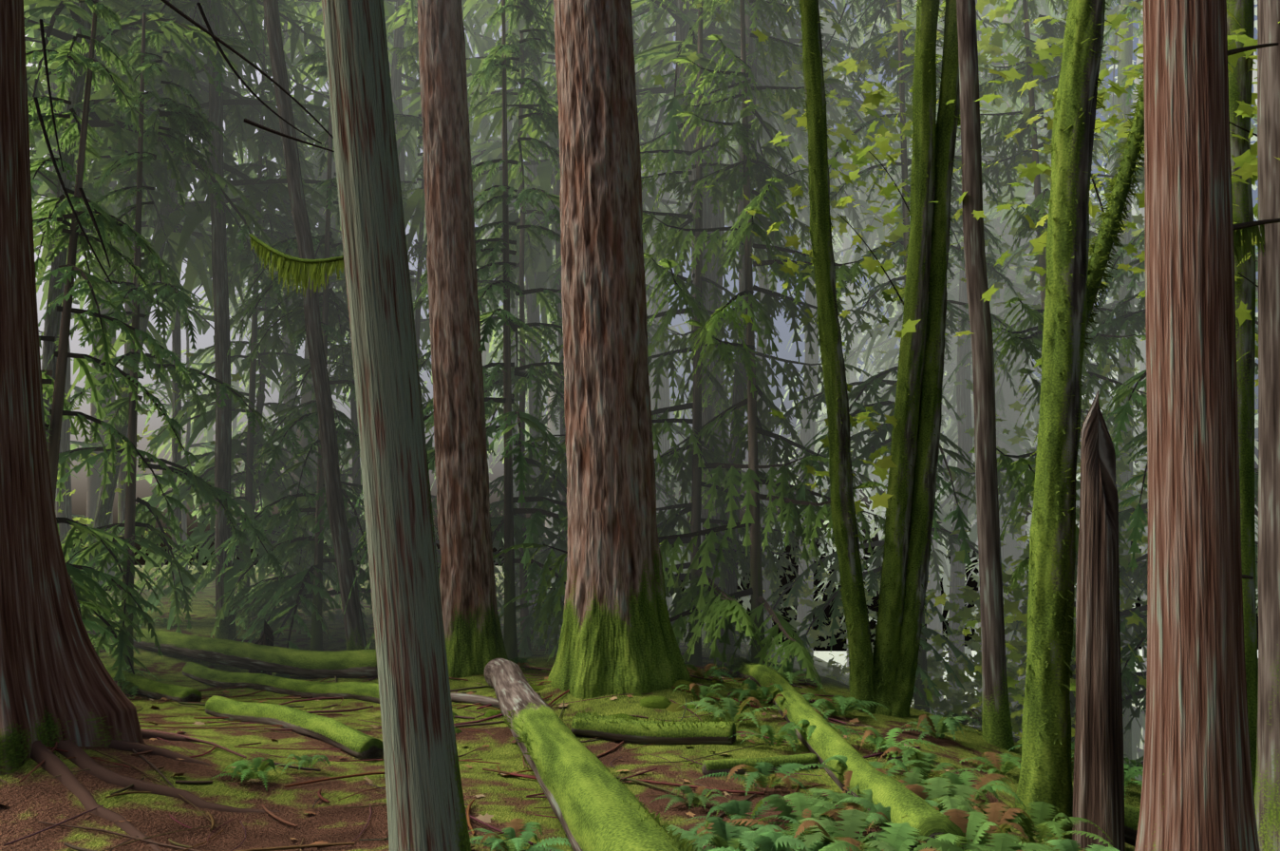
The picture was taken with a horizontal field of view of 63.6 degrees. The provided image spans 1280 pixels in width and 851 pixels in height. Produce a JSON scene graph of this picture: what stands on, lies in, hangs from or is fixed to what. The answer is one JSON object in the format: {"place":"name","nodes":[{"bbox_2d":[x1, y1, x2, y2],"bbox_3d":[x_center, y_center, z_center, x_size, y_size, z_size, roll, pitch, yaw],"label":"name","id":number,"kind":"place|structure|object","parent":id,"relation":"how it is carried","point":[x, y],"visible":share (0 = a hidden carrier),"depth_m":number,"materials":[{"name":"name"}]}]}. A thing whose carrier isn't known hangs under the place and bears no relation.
{"place":"outdoors","nodes":[
{"label":"outdoors","id":0,"kind":"place"},
{"bbox_2d":[0,564,1258,850],"bbox_3d":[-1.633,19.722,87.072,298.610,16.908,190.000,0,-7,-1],"label":"ground","id":1,"kind":"structure","parent":0,"point":[34,798],"depth_m":8.51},
{"bbox_2d":[321,0,470,850],"bbox_3d":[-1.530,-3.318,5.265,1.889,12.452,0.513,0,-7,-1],"label":"trunk","id":2,"kind":"object","parent":1,"relation":"on","point":[425,802],"visible":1,"depth_m":4.74,"materials":[{"name":"grey plant"}]},
{"bbox_2d":[3,676,948,847],"bbox_3d":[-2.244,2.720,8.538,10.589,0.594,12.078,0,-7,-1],"label":"fallen leaves","id":3,"kind":"object","parent":1,"relation":"on","point":[486,818],"visible":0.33,"depth_m":8.79,"materials":[{"name":"brown plant"}]},
{"bbox_2d":[417,0,690,698],"bbox_3d":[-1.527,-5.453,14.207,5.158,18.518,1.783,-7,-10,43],"label":"tree trunks","id":4,"kind":"object","parent":1,"relation":"on","point":[617,635],"visible":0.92,"depth_m":12.30,"materials":[{"name":"brown plant"}]},
{"bbox_2d":[452,677,724,734],"bbox_3d":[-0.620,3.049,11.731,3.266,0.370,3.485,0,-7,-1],"label":"moss cushions","id":5,"kind":"object","parent":1,"relation":"on","point":[657,702],"visible":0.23,"depth_m":10.88,"materials":[{"name":"green plant"}]},
{"bbox_2d":[86,621,1139,850],"bbox_3d":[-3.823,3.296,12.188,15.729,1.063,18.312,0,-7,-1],"label":"fallen logs","id":6,"kind":"object","parent":1,"relation":"on","point":[586,793],"visible":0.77,"depth_m":9.56,"materials":[{"name":"green plant"}]},
{"bbox_2d":[93,567,1143,850],"bbox_3d":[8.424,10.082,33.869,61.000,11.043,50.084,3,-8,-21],"label":"ferns","id":7,"kind":"object","parent":1,"relation":"on","point":[811,830],"visible":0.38,"depth_m":6.89,"materials":[{"name":"green plant"}]},
{"bbox_2d":[0,0,1258,850],"bbox_3d":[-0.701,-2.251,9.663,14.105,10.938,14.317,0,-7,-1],"label":"fallen twigs","id":8,"kind":"object","parent":1,"relation":"on","point":[46,758],"visible":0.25,"depth_m":7.58,"materials":[{"name":"brown wood"}]},
{"bbox_2d":[41,0,1258,839],"bbox_3d":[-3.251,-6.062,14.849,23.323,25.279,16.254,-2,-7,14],"label":"mossy tree trunks","id":9,"kind":"object","parent":1,"relation":"on","point":[1062,365],"visible":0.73,"depth_m":11.79,"materials":[{"name":"green plant"}]},
{"bbox_2d":[56,0,1279,743],"bbox_3d":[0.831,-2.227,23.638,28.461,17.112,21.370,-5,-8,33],"label":"maple leaves","id":10,"kind":"object","parent":9,"relation":"attached to","point":[1031,171],"visible":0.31,"depth_m":14.69,"materials":[{"name":"green plant"}]},
{"bbox_2d":[205,0,1264,850],"bbox_3d":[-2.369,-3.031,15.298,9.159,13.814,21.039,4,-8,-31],"label":"hanging moss","id":11,"kind":"object","parent":9,"relation":"hanging from","point":[285,268],"visible":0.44,"depth_m":8.81,"materials":[{"name":"green plant"}]},
{"bbox_2d":[47,0,1257,740],"bbox_3d":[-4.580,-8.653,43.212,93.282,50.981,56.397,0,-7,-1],"label":"tree trunks","id":12,"kind":"object","parent":1,"relation":"on","point":[509,627],"visible":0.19,"depth_m":17.05,"materials":[{"name":"grey plant"}]},
{"bbox_2d":[49,0,1279,850],"bbox_3d":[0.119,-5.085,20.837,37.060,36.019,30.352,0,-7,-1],"label":"trunks","id":13,"kind":"object","parent":1,"relation":"on","point":[978,345],"visible":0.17,"depth_m":17.40,"materials":[{"name":"brown plant"}]},
{"bbox_2d":[248,390,1125,850],"bbox_3d":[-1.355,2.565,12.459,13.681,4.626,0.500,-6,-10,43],"label":"snag and stump","id":14,"kind":"object","parent":1,"relation":"on","point":[1098,789],"visible":0.85,"depth_m":7.93,"materials":[{"name":"brown wood"}]},
{"bbox_2d":[24,0,1258,651],"label":"sky","id":15,"kind":"structure","parent":0,"point":[142,486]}
]}

